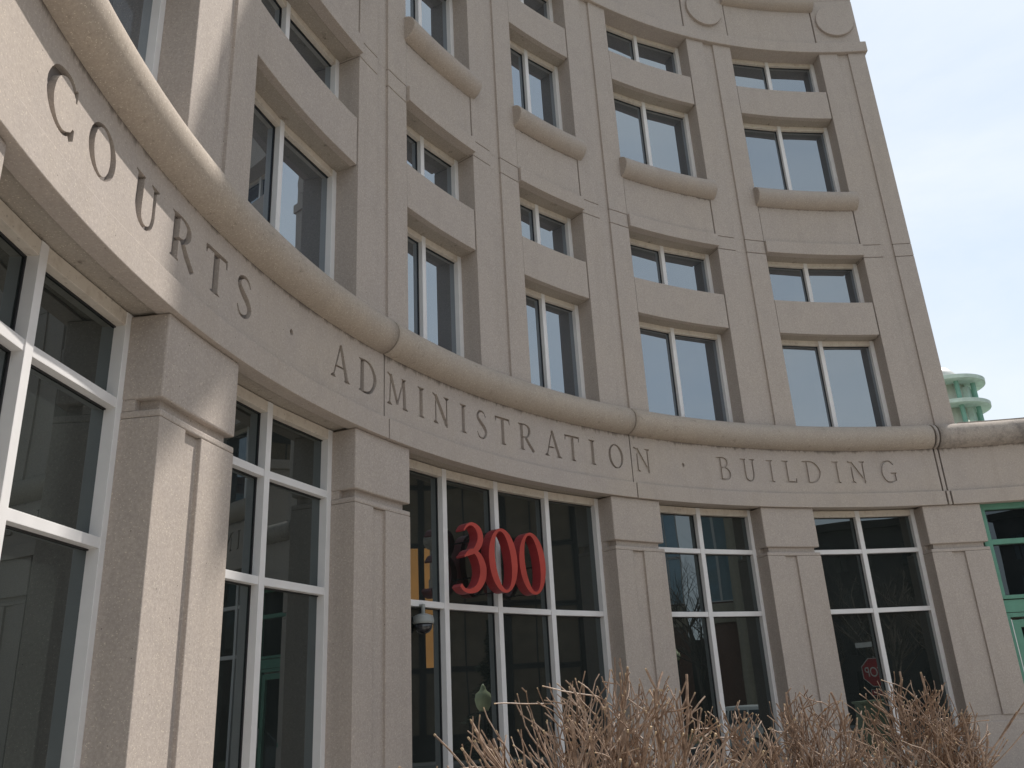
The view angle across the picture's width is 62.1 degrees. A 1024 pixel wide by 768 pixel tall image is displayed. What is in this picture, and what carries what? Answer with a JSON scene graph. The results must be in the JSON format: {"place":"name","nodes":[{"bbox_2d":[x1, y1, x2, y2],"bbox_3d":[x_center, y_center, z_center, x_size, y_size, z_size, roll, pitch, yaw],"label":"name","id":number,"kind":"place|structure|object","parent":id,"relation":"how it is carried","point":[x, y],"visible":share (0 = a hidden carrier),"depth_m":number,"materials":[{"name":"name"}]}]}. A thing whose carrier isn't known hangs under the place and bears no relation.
{"place":"outdoors","nodes":[
{"label":"outdoors","id":0,"kind":"place"},
{"bbox_2d":[850,0,1023,419],"label":"sky","id":1,"kind":"structure","parent":0,"point":[947,76],"materials":[{"name":"white"}]},
{"bbox_2d":[941,368,991,423],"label":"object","id":2,"kind":"object","parent":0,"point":[967,404],"visible":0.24,"depth_m":21.80,"materials":[{"name":"green paint"}]},
{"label":"plaza","id":3,"kind":"structure","parent":0,"visible":0},
{"bbox_2d":[0,0,1023,767],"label":"courthouse building","id":4,"kind":"structure","parent":3,"relation":"on","point":[328,328],"depth_m":10.02,"materials":[{"name":"concrete"}]},
{"bbox_2d":[0,199,133,767],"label":"window","id":5,"kind":"structure","parent":4,"relation":"in","point":[64,342],"depth_m":4.64,"materials":[{"name":"glass"}]},
{"bbox_2d":[109,0,165,80],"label":"window","id":6,"kind":"structure","parent":4,"relation":"in","point":[142,20],"depth_m":6.14,"materials":[{"name":"glass"}]},
{"bbox_2d":[213,384,332,767],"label":"window","id":7,"kind":"structure","parent":4,"relation":"in","point":[271,707],"depth_m":6.97,"materials":[{"name":"glass"}]},
{"bbox_2d":[248,90,336,279],"bbox_3d":[-2.166,-1.776,7.927,0.116,1.589,1.843,-10,-21,17],"label":"window","id":8,"kind":"structure","parent":4,"relation":"in","point":[290,185],"depth_m":8.25,"materials":[{"name":"glass"}]},
{"bbox_2d":[261,0,338,98],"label":"window","id":9,"kind":"structure","parent":4,"relation":"in","point":[308,45],"depth_m":8.99,"materials":[{"name":"glass"}]},
{"bbox_2d":[413,604,433,633],"bbox_3d":[-0.901,2.379,8.625,0.220,0.300,0.230,8,-23,-28],"label":"security camera","id":10,"kind":"object","parent":4,"relation":"attached to","point":[423,621],"visible":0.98,"depth_m":8.54,"materials":[{"name":"white plastic"}]},
{"bbox_2d":[405,0,453,56],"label":"window","id":11,"kind":"structure","parent":4,"relation":"in","point":[435,17],"depth_m":11.95,"materials":[{"name":"glass"}]},
{"bbox_2d":[407,125,458,199],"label":"window","id":12,"kind":"structure","parent":4,"relation":"in","point":[431,162],"depth_m":10.97,"materials":[{"name":"glass"}]},
{"bbox_2d":[407,226,463,356],"bbox_3d":[-1.035,-1.036,10.073,0.096,1.589,1.372,-16,-24,31],"label":"window","id":13,"kind":"structure","parent":4,"relation":"in","point":[435,304],"depth_m":10.31,"materials":[{"name":"glass"}]},
{"bbox_2d":[452,522,545,596],"bbox_3d":[-0.191,2.049,9.733,0.297,0.774,1.459,-20,-26,38],"label":"address number","id":14,"kind":"object","parent":4,"relation":"attached to","point":[483,566],"visible":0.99,"depth_m":9.68,"materials":[{"name":"red metal"}]},
{"bbox_2d":[402,459,616,767],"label":"window","id":15,"kind":"structure","parent":4,"relation":"in","point":[480,650],"depth_m":9.67,"materials":[{"name":"glass"}]},
{"bbox_2d":[510,40,562,129],"bbox_3d":[0.259,-4.516,13.192,1.323,1.615,0.094,15,-27,-39],"label":"window","id":16,"kind":"structure","parent":4,"relation":"in","point":[535,81],"depth_m":13.42,"materials":[{"name":"glass"}]},
{"bbox_2d":[519,0,553,21],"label":"window","id":17,"kind":"structure","parent":4,"relation":"in","point":[543,7],"depth_m":14.20,"materials":[{"name":"glass"}]},
{"bbox_2d":[520,197,573,257],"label":"window","id":18,"kind":"structure","parent":4,"relation":"in","point":[547,228],"depth_m":12.53,"materials":[{"name":"glass"}]},
{"bbox_2d":[525,288,585,398],"bbox_3d":[0.476,-0.512,11.698,1.323,1.589,0.094,15,-27,-39],"label":"window","id":19,"kind":"structure","parent":4,"relation":"in","point":[554,337],"depth_m":11.87,"materials":[{"name":"glass"}]},
{"bbox_2d":[606,25,681,74],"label":"window","id":20,"kind":"structure","parent":4,"relation":"in","point":[654,54],"depth_m":15.32,"materials":[{"name":"glass"}]},
{"bbox_2d":[613,92,696,176],"bbox_3d":[2.336,-4.134,14.517,1.804,1.615,0.114,7,-23,-25],"label":"window","id":21,"kind":"structure","parent":4,"relation":"in","point":[659,137],"depth_m":14.68,"materials":[{"name":"glass"}]},
{"bbox_2d":[630,238,713,292],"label":"window","id":22,"kind":"structure","parent":4,"relation":"in","point":[651,262],"depth_m":13.79,"materials":[{"name":"glass"}]},
{"bbox_2d":[639,322,732,421],"bbox_3d":[2.552,-0.130,13.023,1.804,1.589,0.114,7,-23,-25],"label":"window","id":23,"kind":"structure","parent":4,"relation":"in","point":[685,371],"depth_m":13.14,"materials":[{"name":"glass"}]},
{"bbox_2d":[658,505,785,767],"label":"window","id":24,"kind":"structure","parent":4,"relation":"in","point":[722,644],"depth_m":11.89,"materials":[{"name":"glass"}]},
{"bbox_2d":[732,59,818,91],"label":"window","id":25,"kind":"structure","parent":4,"relation":"in","point":[751,74],"depth_m":16.07,"materials":[{"name":"glass"}]},
{"bbox_2d":[743,123,840,191],"bbox_3d":[4.950,-3.969,15.337,1.837,1.615,0.116,0,-21,-10],"label":"window","id":26,"kind":"structure","parent":4,"relation":"in","point":[784,158],"depth_m":15.44,"materials":[{"name":"glass"}]},
{"bbox_2d":[767,261,864,302],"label":"window","id":27,"kind":"structure","parent":4,"relation":"in","point":[832,283],"depth_m":14.55,"materials":[{"name":"glass"}]},
{"bbox_2d":[781,340,890,426],"bbox_3d":[5.166,0.035,13.843,1.837,1.589,0.116,0,-21,-10],"label":"window","id":28,"kind":"structure","parent":4,"relation":"in","point":[832,383],"depth_m":13.91,"materials":[{"name":"glass"}]},
{"bbox_2d":[813,509,965,767],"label":"window","id":29,"kind":"structure","parent":4,"relation":"in","point":[884,619],"depth_m":12.67,"materials":[{"name":"glass"}]},
{"bbox_2d":[1006,612,1023,682],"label":"door","id":30,"kind":"structure","parent":4,"relation":"in","point":[1016,626],"depth_m":12.48,"materials":[{"name":"green paint"}]},
{"bbox_2d":[398,657,795,767],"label":"bare shrub","id":31,"kind":"object","parent":3,"relation":"on","point":[622,751],"visible":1,"depth_m":4.15,"materials":[{"name":"brown plant"}]},
{"bbox_2d":[636,689,835,767],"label":"bare shrub","id":32,"kind":"object","parent":3,"relation":"on","point":[735,737],"visible":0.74,"depth_m":5.25,"materials":[{"name":"brown plant"}]},
{"bbox_2d":[696,685,927,767],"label":"bare shrub","id":33,"kind":"object","parent":3,"relation":"on","point":[810,759],"visible":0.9,"depth_m":5.59,"materials":[{"name":"brown plant"}]},
{"bbox_2d":[827,671,1023,767],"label":"bare shrub","id":34,"kind":"object","parent":3,"relation":"on","point":[947,755],"visible":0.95,"depth_m":5.90,"materials":[{"name":"brown plant"}]}
]}

